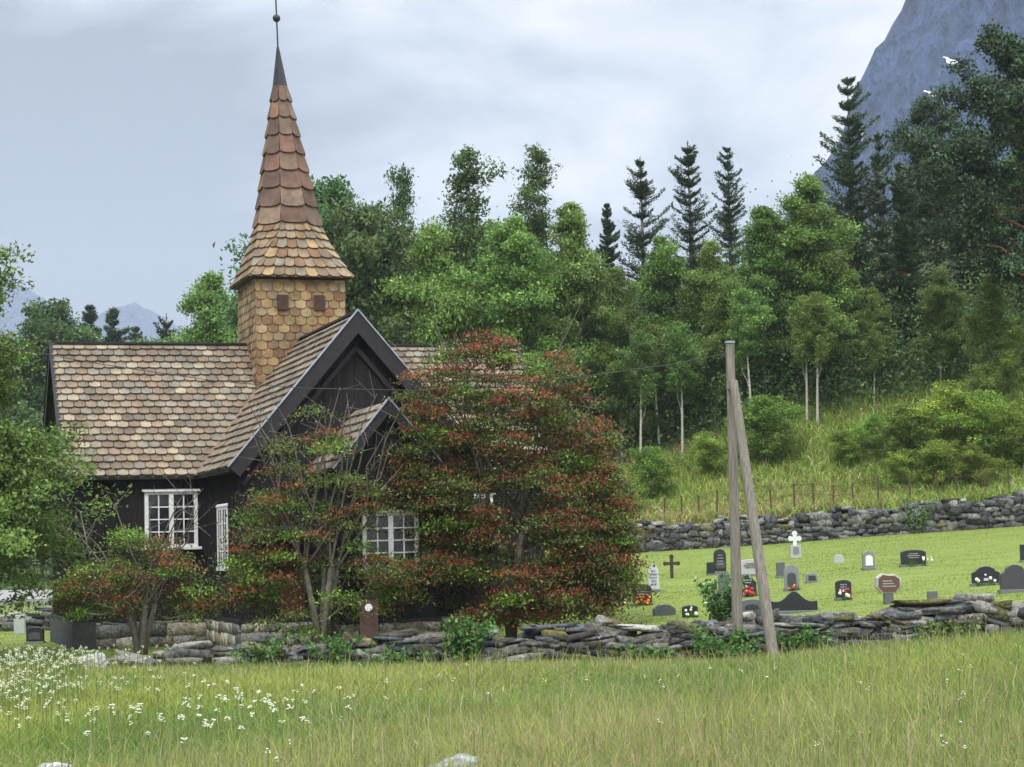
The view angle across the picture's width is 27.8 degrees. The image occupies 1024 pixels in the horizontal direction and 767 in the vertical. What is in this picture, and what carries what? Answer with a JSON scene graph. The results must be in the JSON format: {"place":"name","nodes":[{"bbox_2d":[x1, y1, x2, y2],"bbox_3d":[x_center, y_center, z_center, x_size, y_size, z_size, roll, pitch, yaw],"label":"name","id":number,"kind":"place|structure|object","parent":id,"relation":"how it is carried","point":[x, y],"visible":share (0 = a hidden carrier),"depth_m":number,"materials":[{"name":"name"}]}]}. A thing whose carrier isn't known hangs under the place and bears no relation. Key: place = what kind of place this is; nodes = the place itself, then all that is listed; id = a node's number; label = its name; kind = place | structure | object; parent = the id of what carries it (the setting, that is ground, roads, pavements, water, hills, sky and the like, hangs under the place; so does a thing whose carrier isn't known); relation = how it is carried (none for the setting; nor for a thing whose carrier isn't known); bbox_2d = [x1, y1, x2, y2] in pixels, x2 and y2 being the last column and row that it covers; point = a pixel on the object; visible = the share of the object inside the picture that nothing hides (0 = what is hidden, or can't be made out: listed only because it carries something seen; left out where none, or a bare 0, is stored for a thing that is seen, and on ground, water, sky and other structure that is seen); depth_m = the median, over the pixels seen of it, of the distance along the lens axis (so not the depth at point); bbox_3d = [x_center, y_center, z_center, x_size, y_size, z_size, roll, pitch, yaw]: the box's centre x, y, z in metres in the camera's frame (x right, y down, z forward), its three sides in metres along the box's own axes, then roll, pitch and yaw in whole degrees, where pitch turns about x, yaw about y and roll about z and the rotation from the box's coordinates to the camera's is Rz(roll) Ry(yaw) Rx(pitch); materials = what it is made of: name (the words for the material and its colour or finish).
{"place":"outdoors","nodes":[
{"label":"outdoors","id":0,"kind":"place"},
{"bbox_2d":[0,589,52,604],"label":"road","id":1,"kind":"structure","parent":0,"point":[5,594],"depth_m":85.20,"materials":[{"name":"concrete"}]},
{"bbox_2d":[0,274,185,417],"bbox_3d":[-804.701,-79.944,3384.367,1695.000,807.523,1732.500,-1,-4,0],"label":"misty mountain","id":2,"kind":"structure","parent":0,"point":[136,315],"depth_m":3475.21,"materials":[{"name":"stone"}]},
{"bbox_2d":[0,0,904,339],"label":"sky","id":3,"kind":"structure","parent":0,"point":[132,132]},
{"bbox_2d":[0,621,1023,766],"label":"meadow grass","id":4,"kind":"structure","parent":0,"point":[172,683],"depth_m":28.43,"materials":[{"name":"green plant"}]},
{"bbox_2d":[0,202,1023,766],"bbox_3d":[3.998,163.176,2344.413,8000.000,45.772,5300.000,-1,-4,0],"label":"ground","id":5,"kind":"structure","parent":0,"point":[928,544],"depth_m":59.49,"materials":[{"name":"green plant"}]},
{"bbox_2d":[0,606,52,630],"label":"stone wall","id":6,"kind":"structure","parent":5,"relation":"on","point":[42,619],"depth_m":62.38,"materials":[{"name":"grey stone"}]},
{"bbox_2d":[0,567,52,614],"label":"verge grass","id":7,"kind":"structure","parent":5,"relation":"on","point":[45,579],"depth_m":96.09,"materials":[{"name":"green plant"}]},
{"bbox_2d":[24,627,45,643],"bbox_3d":[-12.357,6.593,53.659,0.504,0.573,0.310,-2,-5,2],"label":"headstone","id":8,"kind":"object","parent":5,"relation":"on","point":[34,634],"visible":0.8,"depth_m":53.60,"materials":[{"name":"stone"}]},
{"bbox_2d":[2,297,86,433],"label":"broadleaf tree","id":9,"kind":"object","parent":5,"relation":"on","point":[44,320],"visible":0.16,"depth_m":147.37,"materials":[{"name":"green plant"}]},
{"bbox_2d":[0,322,105,432],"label":"broadleaf tree","id":10,"kind":"object","parent":5,"relation":"on","point":[36,409],"visible":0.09,"depth_m":146.25,"materials":[{"name":"green plant"}]},
{"bbox_2d":[0,239,131,650],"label":"birch tree","id":11,"kind":"object","parent":5,"relation":"on","point":[24,450],"visible":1,"depth_m":45.23,"materials":[{"name":"green plant"}]},
{"bbox_2d":[79,304,104,340],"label":"spruce tree","id":12,"kind":"object","parent":5,"relation":"on","point":[90,316],"visible":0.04,"depth_m":165.73,"materials":[{"name":"green plant"}]},
{"bbox_2d":[97,307,129,344],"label":"spruce tree","id":13,"kind":"object","parent":5,"relation":"on","point":[112,321],"visible":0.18,"depth_m":160.62,"materials":[{"name":"green plant"}]},
{"bbox_2d":[0,644,243,748],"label":"white wildflowers","id":14,"kind":"object","parent":5,"relation":"on","point":[14,663],"visible":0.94,"depth_m":32.31,"materials":[{"name":"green plant"}]},
{"bbox_2d":[34,465,240,654],"bbox_3d":[-7.945,3.937,44.114,4.451,4.351,3.242,-1,-4,0],"label":"red leaved tree","id":15,"kind":"object","parent":5,"relation":"on","point":[121,604],"visible":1,"depth_m":43.80,"materials":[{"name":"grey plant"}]},
{"bbox_2d":[167,268,238,342],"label":"birch tree","id":16,"kind":"object","parent":5,"relation":"on","point":[202,298],"visible":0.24,"depth_m":111.35,"materials":[{"name":"green plant"}]},
{"bbox_2d":[84,680,386,765],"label":"white wildflowers","id":17,"kind":"object","parent":5,"relation":"on","point":[199,708],"visible":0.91,"depth_m":26.48,"materials":[{"name":"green plant"}]},
{"bbox_2d":[226,637,290,664],"bbox_3d":[-5.102,5.447,41.614,1.328,0.672,1.033,-1,-4,0],"label":"leafy weed","id":18,"kind":"object","parent":5,"relation":"on","point":[277,647],"visible":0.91,"depth_m":41.46,"materials":[{"name":"green plant"}]},
{"bbox_2d":[42,0,555,650],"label":"church","id":19,"kind":"structure","parent":5,"relation":"on","point":[298,326],"depth_m":50.27,"materials":[{"name":"wood"}]},
{"bbox_2d":[141,488,201,550],"bbox_3d":[-8.248,3.287,50.125,1.440,1.480,0.170,0,-5,-18],"label":"window","id":20,"kind":"structure","parent":19,"relation":"in","point":[161,511],"depth_m":50.14,"materials":[{"name":"white paint"}]},
{"bbox_2d":[215,503,228,570],"bbox_3d":[-6.757,3.591,48.321,0.051,1.560,1.500,0,-5,-18],"label":"window","id":21,"kind":"structure","parent":19,"relation":"in","point":[221,508],"depth_m":48.35,"materials":[{"name":"white paint"}]},
{"bbox_2d":[280,539,305,617],"bbox_3d":[-4.934,4.385,46.611,0.560,1.760,0.090,0,-5,-18],"label":"door","id":22,"kind":"structure","parent":19,"relation":"in","point":[300,602],"depth_m":46.61,"materials":[{"name":"red paint"}]},
{"bbox_2d":[361,509,423,571],"bbox_3d":[-2.610,3.375,44.561,1.400,1.340,0.170,0,-5,-18],"label":"window","id":23,"kind":"structure","parent":19,"relation":"in","point":[391,541],"depth_m":44.57,"materials":[{"name":"white paint"}]},
{"bbox_2d":[206,174,391,336],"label":"broadleaf tree","id":24,"kind":"object","parent":5,"relation":"on","point":[335,189],"visible":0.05,"depth_m":95.17,"materials":[{"name":"green plant"}]},
{"bbox_2d":[198,372,437,643],"bbox_3d":[-4.071,2.834,43.824,5.002,6.257,3.943,-1,-4,0],"label":"red leaved tree","id":25,"kind":"object","parent":5,"relation":"on","point":[329,590],"visible":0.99,"depth_m":43.57,"materials":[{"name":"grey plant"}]},
{"bbox_2d":[290,631,366,663],"bbox_3d":[-3.585,5.377,41.637,1.688,0.844,1.042,-1,-4,0],"label":"leafy weed","id":26,"kind":"object","parent":5,"relation":"on","point":[337,646],"visible":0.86,"depth_m":41.52,"materials":[{"name":"green plant"}]},
{"bbox_2d":[359,596,377,637],"bbox_3d":[-2.959,5.156,42.884,0.400,1.510,0.160,-1,-4,-4],"label":"wooden marker","id":27,"kind":"object","parent":5,"relation":"on","point":[368,626],"visible":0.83,"depth_m":42.86,"materials":[{"name":"brown wood"}]},
{"bbox_2d":[322,196,456,343],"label":"broadleaf tree","id":28,"kind":"object","parent":5,"relation":"on","point":[374,239],"visible":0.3,"depth_m":92.84,"materials":[{"name":"green plant"}]},
{"bbox_2d":[362,642,437,664],"bbox_3d":[-2.192,5.508,41.675,1.594,0.670,1.123,-1,-4,0],"label":"leafy weed","id":29,"kind":"object","parent":5,"relation":"on","point":[396,656],"visible":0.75,"depth_m":41.37,"materials":[{"name":"green plant"}]},
{"bbox_2d":[383,162,443,274],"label":"birch tree","id":30,"kind":"object","parent":5,"relation":"on","point":[402,182],"visible":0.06,"depth_m":98.93,"materials":[{"name":"green plant"}]},
{"bbox_2d":[367,216,489,343],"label":"birch tree","id":31,"kind":"object","parent":5,"relation":"on","point":[453,313],"visible":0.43,"depth_m":91.56,"materials":[{"name":"green plant"}]},
{"bbox_2d":[439,612,495,661],"bbox_3d":[-0.876,5.181,41.537,1.147,1.194,0.769,-1,-4,0],"label":"leafy weed","id":32,"kind":"object","parent":5,"relation":"on","point":[461,638],"visible":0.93,"depth_m":41.48,"materials":[{"name":"green plant"}]},
{"bbox_2d":[433,144,530,342],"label":"birch tree","id":33,"kind":"object","parent":5,"relation":"on","point":[476,241],"visible":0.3,"depth_m":97.51,"materials":[{"name":"green plant"}]},
{"bbox_2d":[349,289,670,637],"bbox_3d":[-0.126,1.994,45.420,7.090,8.140,5.252,-1,-4,0],"label":"red leaved tree","id":34,"kind":"object","parent":5,"relation":"on","point":[604,571],"visible":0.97,"depth_m":44.56,"materials":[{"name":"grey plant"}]},
{"bbox_2d":[423,211,600,446],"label":"birch tree","id":35,"kind":"object","parent":5,"relation":"on","point":[512,280],"visible":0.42,"depth_m":90.84,"materials":[{"name":"green plant"}]},
{"bbox_2d":[0,526,1023,665],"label":"lawn grass","id":36,"kind":"structure","parent":5,"relation":"on","point":[785,546],"depth_m":57.49,"materials":[{"name":"green plant"}]},
{"bbox_2d":[1,627,1022,668],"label":"wall foot grass","id":37,"kind":"structure","parent":5,"relation":"on","point":[295,662],"depth_m":41.20,"materials":[{"name":"green plant"}]},
{"bbox_2d":[30,621,1023,766],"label":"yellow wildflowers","id":38,"kind":"object","parent":5,"relation":"on","point":[490,703],"visible":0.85,"depth_m":28.04,"materials":[{"name":"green plant"}]},
{"bbox_2d":[498,143,562,353],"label":"birch tree","id":39,"kind":"object","parent":5,"relation":"on","point":[537,222],"visible":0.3,"depth_m":98.71,"materials":[{"name":"green plant"}]},
{"bbox_2d":[74,593,1023,668],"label":"stone wall","id":40,"kind":"structure","parent":5,"relation":"on","point":[903,616],"depth_m":41.63,"materials":[{"name":"grey stone"}]},
{"bbox_2d":[530,201,662,426],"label":"birch tree","id":41,"kind":"object","parent":5,"relation":"on","point":[582,274],"visible":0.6,"depth_m":92.51,"materials":[{"name":"green plant"}]},
{"bbox_2d":[594,203,621,293],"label":"spruce tree","id":42,"kind":"object","parent":5,"relation":"on","point":[609,238],"visible":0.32,"depth_m":103.73,"materials":[{"name":"green plant"}]},
{"bbox_2d":[575,265,664,456],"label":"birch tree","id":43,"kind":"object","parent":5,"relation":"on","point":[618,313],"visible":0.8,"depth_m":90.94,"materials":[{"name":"green plant"}]},
{"bbox_2d":[612,329,662,451],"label":"birch tree","id":44,"kind":"object","parent":5,"relation":"on","point":[644,359],"visible":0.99,"depth_m":88.62,"materials":[{"name":"green plant"}]},
{"bbox_2d":[266,616,1018,766],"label":"white clover","id":45,"kind":"object","parent":5,"relation":"on","point":[660,699],"visible":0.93,"depth_m":28.02,"materials":[{"name":"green plant"}]},
{"bbox_2d":[613,642,675,660],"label":"leafy weed","id":46,"kind":"object","parent":5,"relation":"on","point":[653,650],"visible":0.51,"depth_m":41.42,"materials":[{"name":"green plant"}]},
{"bbox_2d":[605,157,695,319],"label":"pine tree","id":47,"kind":"object","parent":5,"relation":"on","point":[641,189],"visible":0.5,"depth_m":104.70,"materials":[{"name":"green plant"}]},
{"bbox_2d":[614,444,688,498],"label":"leafy bush","id":48,"kind":"object","parent":5,"relation":"on","point":[649,462],"visible":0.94,"depth_m":83.66,"materials":[{"name":"green plant"}]},
{"bbox_2d":[636,322,675,450],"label":"birch tree","id":49,"kind":"object","parent":5,"relation":"on","point":[652,328],"visible":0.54,"depth_m":90.10,"materials":[{"name":"green plant"}]},
{"bbox_2d":[612,233,720,430],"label":"birch tree","id":50,"kind":"object","parent":5,"relation":"on","point":[660,296],"visible":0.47,"depth_m":92.91,"materials":[{"name":"green plant"}]},
{"bbox_2d":[660,320,706,455],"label":"birch tree","id":51,"kind":"object","parent":5,"relation":"on","point":[679,344],"visible":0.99,"depth_m":89.00,"materials":[{"name":"green plant"}]},
{"bbox_2d":[665,141,717,296],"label":"pine tree","id":52,"kind":"object","parent":5,"relation":"on","point":[687,161],"visible":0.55,"depth_m":106.78,"materials":[{"name":"green plant"}]},
{"bbox_2d":[678,431,727,476],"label":"leafy bush","id":53,"kind":"object","parent":5,"relation":"on","point":[706,446],"visible":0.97,"depth_m":85.87,"materials":[{"name":"green plant"}]},
{"bbox_2d":[671,235,760,423],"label":"birch tree","id":54,"kind":"object","parent":5,"relation":"on","point":[712,272],"visible":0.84,"depth_m":91.67,"materials":[{"name":"green plant"}]},
{"bbox_2d":[713,549,727,574],"bbox_3d":[6.164,5.348,61.352,0.402,0.889,0.310,-1,-6,-6],"label":"headstone","id":55,"kind":"object","parent":5,"relation":"on","point":[719,557],"visible":0.85,"depth_m":61.30,"materials":[{"name":"stone"}]},
{"bbox_2d":[691,572,751,621],"bbox_3d":[4.346,4.505,42.808,1.116,1.216,0.918,2,-6,-41],"label":"flowering bush","id":56,"kind":"object","parent":5,"relation":"on","point":[718,605],"visible":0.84,"depth_m":42.70,"materials":[{"name":"green plant"}]},
{"bbox_2d":[690,623,762,659],"bbox_3d":[4.247,5.192,41.103,1.465,0.846,1.054,-1,-4,0],"label":"leafy weed","id":57,"kind":"object","parent":5,"relation":"on","point":[734,638],"visible":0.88,"depth_m":41.00,"materials":[{"name":"green plant"}]},
{"bbox_2d":[699,146,757,275],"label":"pine tree","id":58,"kind":"object","parent":5,"relation":"on","point":[729,233],"visible":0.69,"depth_m":105.74,"materials":[{"name":"green plant"}]},
{"bbox_2d":[720,341,743,650],"bbox_3d":[4.456,2.398,41.832,0.306,6.534,0.224,-1,-4,0],"label":"utility pole","id":59,"kind":"object","parent":5,"relation":"on","point":[736,583],"visible":0.95,"depth_m":41.75,"materials":[{"name":"grey wood"}]},
{"bbox_2d":[0,345,724,390],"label":"overhead wire","id":60,"kind":"object","parent":59,"relation":"attached to","point":[354,389],"visible":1,"depth_m":39.32,"materials":[{"name":"metal"}]},
{"bbox_2d":[722,286,776,430],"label":"birch tree","id":61,"kind":"object","parent":5,"relation":"on","point":[744,308],"visible":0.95,"depth_m":89.71,"materials":[{"name":"green plant"}]},
{"bbox_2d":[728,380,778,655],"bbox_3d":[4.805,2.767,41.116,0.225,5.782,1.380,1,-5,-27],"label":"leaning pole","id":62,"kind":"object","parent":5,"relation":"on","point":[761,577],"visible":0.84,"depth_m":41.01,"materials":[{"name":"grey wood"}]},
{"bbox_2d":[717,393,814,464],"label":"leafy bush","id":63,"kind":"object","parent":5,"relation":"on","point":[766,416],"visible":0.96,"depth_m":85.79,"materials":[{"name":"green plant"}]},
{"bbox_2d":[722,204,813,396],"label":"birch tree","id":64,"kind":"object","parent":5,"relation":"on","point":[762,255],"visible":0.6,"depth_m":92.22,"materials":[{"name":"green plant"}]},
{"bbox_2d":[543,341,1023,541],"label":"bank undergrowth","id":65,"kind":"object","parent":5,"relation":"on","point":[866,499],"visible":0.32,"depth_m":84.05,"materials":[{"name":"green plant"}]},
{"bbox_2d":[546,150,1023,466],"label":"forest undergrowth","id":66,"kind":"object","parent":5,"relation":"on","point":[707,409],"visible":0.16,"depth_m":91.56,"materials":[{"name":"green plant"}]},
{"bbox_2d":[783,564,800,591],"bbox_3d":[7.083,4.988,52.451,0.418,0.804,0.310,-2,-6,3],"label":"headstone","id":67,"kind":"object","parent":5,"relation":"on","point":[791,573],"visible":0.81,"depth_m":52.40,"materials":[{"name":"stone"}]},
{"bbox_2d":[771,591,819,613],"bbox_3d":[6.248,4.910,45.831,1.140,0.625,0.310,-2,-5,5],"label":"headstone","id":68,"kind":"object","parent":5,"relation":"on","point":[793,602],"visible":0.75,"depth_m":45.78,"materials":[{"name":"stone"}]},
{"bbox_2d":[763,619,838,651],"bbox_3d":[5.760,5.121,41.496,1.558,0.822,0.996,-1,-4,0],"label":"leafy weed","id":69,"kind":"object","parent":5,"relation":"on","point":[787,643],"visible":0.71,"depth_m":41.33,"materials":[{"name":"green plant"}]},
{"bbox_2d":[785,294,829,425],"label":"birch tree","id":70,"kind":"object","parent":5,"relation":"on","point":[801,352],"visible":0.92,"depth_m":89.07,"materials":[{"name":"green plant"}]},
{"bbox_2d":[593,489,1023,552],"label":"stone wall","id":71,"kind":"structure","parent":5,"relation":"on","point":[998,511],"depth_m":77.47,"materials":[{"name":"grey stone"}]},
{"bbox_2d":[747,171,869,374],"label":"birch tree","id":72,"kind":"object","parent":5,"relation":"on","point":[805,209],"visible":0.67,"depth_m":92.78,"materials":[{"name":"green plant"}]},
{"bbox_2d":[791,291,838,427],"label":"birch tree","id":73,"kind":"object","parent":5,"relation":"on","point":[821,345],"visible":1,"depth_m":88.73,"materials":[{"name":"green plant"}]},
{"bbox_2d":[664,471,1009,519],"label":"fence","id":74,"kind":"object","parent":5,"relation":"on","point":[813,493],"visible":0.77,"depth_m":79.28,"materials":[{"name":"wood"}]},
{"bbox_2d":[825,429,865,464],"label":"leafy bush","id":75,"kind":"object","parent":5,"relation":"on","point":[844,441],"visible":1,"depth_m":84.82,"materials":[{"name":"green plant"}]},
{"bbox_2d":[807,76,892,334],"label":"pine tree","id":76,"kind":"object","parent":5,"relation":"on","point":[847,173],"visible":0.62,"depth_m":98.71,"materials":[{"name":"green plant"}]},
{"bbox_2d":[848,413,896,450],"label":"leafy bush","id":77,"kind":"object","parent":5,"relation":"on","point":[858,430],"visible":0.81,"depth_m":85.85,"materials":[{"name":"green plant"}]},
{"bbox_2d":[860,329,887,406],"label":"birch tree","id":78,"kind":"object","parent":5,"relation":"on","point":[875,341],"visible":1,"depth_m":90.19,"materials":[{"name":"green plant"}]},
{"bbox_2d":[847,286,903,380],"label":"birch tree","id":79,"kind":"object","parent":5,"relation":"on","point":[869,317],"visible":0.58,"depth_m":92.24,"materials":[{"name":"green plant"}]},
{"bbox_2d":[875,573,900,604],"bbox_3d":[8.242,4.544,45.357,0.568,0.772,0.163,-1,-5,-10],"label":"headstone","id":80,"kind":"object","parent":5,"relation":"on","point":[887,586],"visible":0.97,"depth_m":45.30,"materials":[{"name":"stone"}]},
{"bbox_2d":[850,131,927,322],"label":"pine tree","id":81,"kind":"object","parent":5,"relation":"on","point":[880,235],"visible":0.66,"depth_m":97.64,"materials":[{"name":"green plant"}]},
{"bbox_2d":[856,451,924,490],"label":"leafy bush","id":82,"kind":"object","parent":5,"relation":"on","point":[895,462],"visible":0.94,"depth_m":81.77,"materials":[{"name":"green plant"}]},
{"bbox_2d":[873,161,928,354],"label":"spruce tree","id":83,"kind":"object","parent":5,"relation":"on","point":[900,200],"visible":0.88,"depth_m":95.44,"materials":[{"name":"green plant"}]},
{"bbox_2d":[860,401,958,470],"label":"leafy bush","id":84,"kind":"object","parent":5,"relation":"on","point":[907,428],"visible":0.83,"depth_m":83.81,"materials":[{"name":"green plant"}]},
{"bbox_2d":[899,550,928,567],"bbox_3d":[11.043,4.876,56.957,0.774,0.600,0.310,-1,-4,-1],"label":"headstone","id":85,"kind":"object","parent":5,"relation":"on","point":[913,555],"visible":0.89,"depth_m":56.91,"materials":[{"name":"stone"}]},
{"bbox_2d":[901,437,962,490],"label":"leafy bush","id":86,"kind":"object","parent":5,"relation":"on","point":[934,455],"visible":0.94,"depth_m":81.17,"materials":[{"name":"green plant"}]},
{"bbox_2d":[883,93,985,268],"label":"scots pine","id":87,"kind":"object","parent":5,"relation":"on","point":[919,114],"visible":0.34,"depth_m":98.56,"materials":[{"name":"green plant"}]},
{"bbox_2d":[904,264,972,381],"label":"birch tree","id":88,"kind":"object","parent":5,"relation":"on","point":[936,299],"visible":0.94,"depth_m":91.12,"materials":[{"name":"green plant"}]},
{"bbox_2d":[913,614,986,639],"bbox_3d":[8.733,4.932,41.545,1.509,0.714,1.146,-1,-4,0],"label":"leafy weed","id":89,"kind":"object","parent":5,"relation":"on","point":[946,624],"visible":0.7,"depth_m":41.31,"materials":[{"name":"green plant"}]},
{"bbox_2d":[880,19,1023,311],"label":"scots pine","id":90,"kind":"object","parent":5,"relation":"on","point":[1001,101],"visible":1,"depth_m":84.48,"materials":[{"name":"green plant"}]},
{"bbox_2d":[903,379,1008,455],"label":"leafy bush","id":91,"kind":"object","parent":5,"relation":"on","point":[941,400],"visible":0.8,"depth_m":83.93,"materials":[{"name":"green plant"}]},
{"bbox_2d":[952,256,990,310],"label":"spruce tree","id":92,"kind":"object","parent":5,"relation":"on","point":[965,274],"visible":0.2,"depth_m":99.41,"materials":[{"name":"green plant"}]},
{"bbox_2d":[947,442,1007,488],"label":"leafy bush","id":93,"kind":"object","parent":5,"relation":"on","point":[972,458],"visible":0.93,"depth_m":80.89,"materials":[{"name":"green plant"}]},
{"bbox_2d":[934,387,1022,459],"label":"leafy bush","id":94,"kind":"object","parent":5,"relation":"on","point":[988,397],"visible":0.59,"depth_m":83.61,"materials":[{"name":"green plant"}]},
{"bbox_2d":[970,566,999,586],"bbox_3d":[10.907,4.499,47.660,0.715,0.584,0.310,-2,-5,6],"label":"headstone","id":95,"kind":"object","parent":5,"relation":"on","point":[981,572],"visible":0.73,"depth_m":47.62,"materials":[{"name":"stone"}]},
{"bbox_2d":[952,158,1023,308],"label":"broadleaf tree","id":96,"kind":"object","parent":5,"relation":"on","point":[1001,205],"visible":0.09,"depth_m":98.79,"materials":[{"name":"green plant"}]},
{"bbox_2d":[956,275,1023,398],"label":"birch tree","id":97,"kind":"object","parent":5,"relation":"on","point":[1003,352],"visible":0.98,"depth_m":86.90,"materials":[{"name":"green plant"}]},
{"bbox_2d":[971,395,1023,470],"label":"leafy bush","id":98,"kind":"object","parent":5,"relation":"on","point":[1016,418],"visible":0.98,"depth_m":82.68,"materials":[{"name":"green plant"}]},
{"bbox_2d":[997,564,1023,593],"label":"headstone","id":99,"kind":"object","parent":5,"relation":"on","point":[1011,578],"visible":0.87,"depth_m":44.92,"materials":[{"name":"stone"}]},
{"bbox_2d":[785,0,1023,243],"bbox_3d":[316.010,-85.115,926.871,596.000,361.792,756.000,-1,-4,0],"label":"mountain","id":100,"kind":"structure","parent":0,"point":[904,68],"depth_m":860.85,"materials":[{"name":"stone"}]},
{"bbox_2d":[897,489,938,533],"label":"leafy weed","id":101,"kind":"object","parent":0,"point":[920,519],"visible":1,"depth_m":77.33,"materials":[{"name":"green plant"}]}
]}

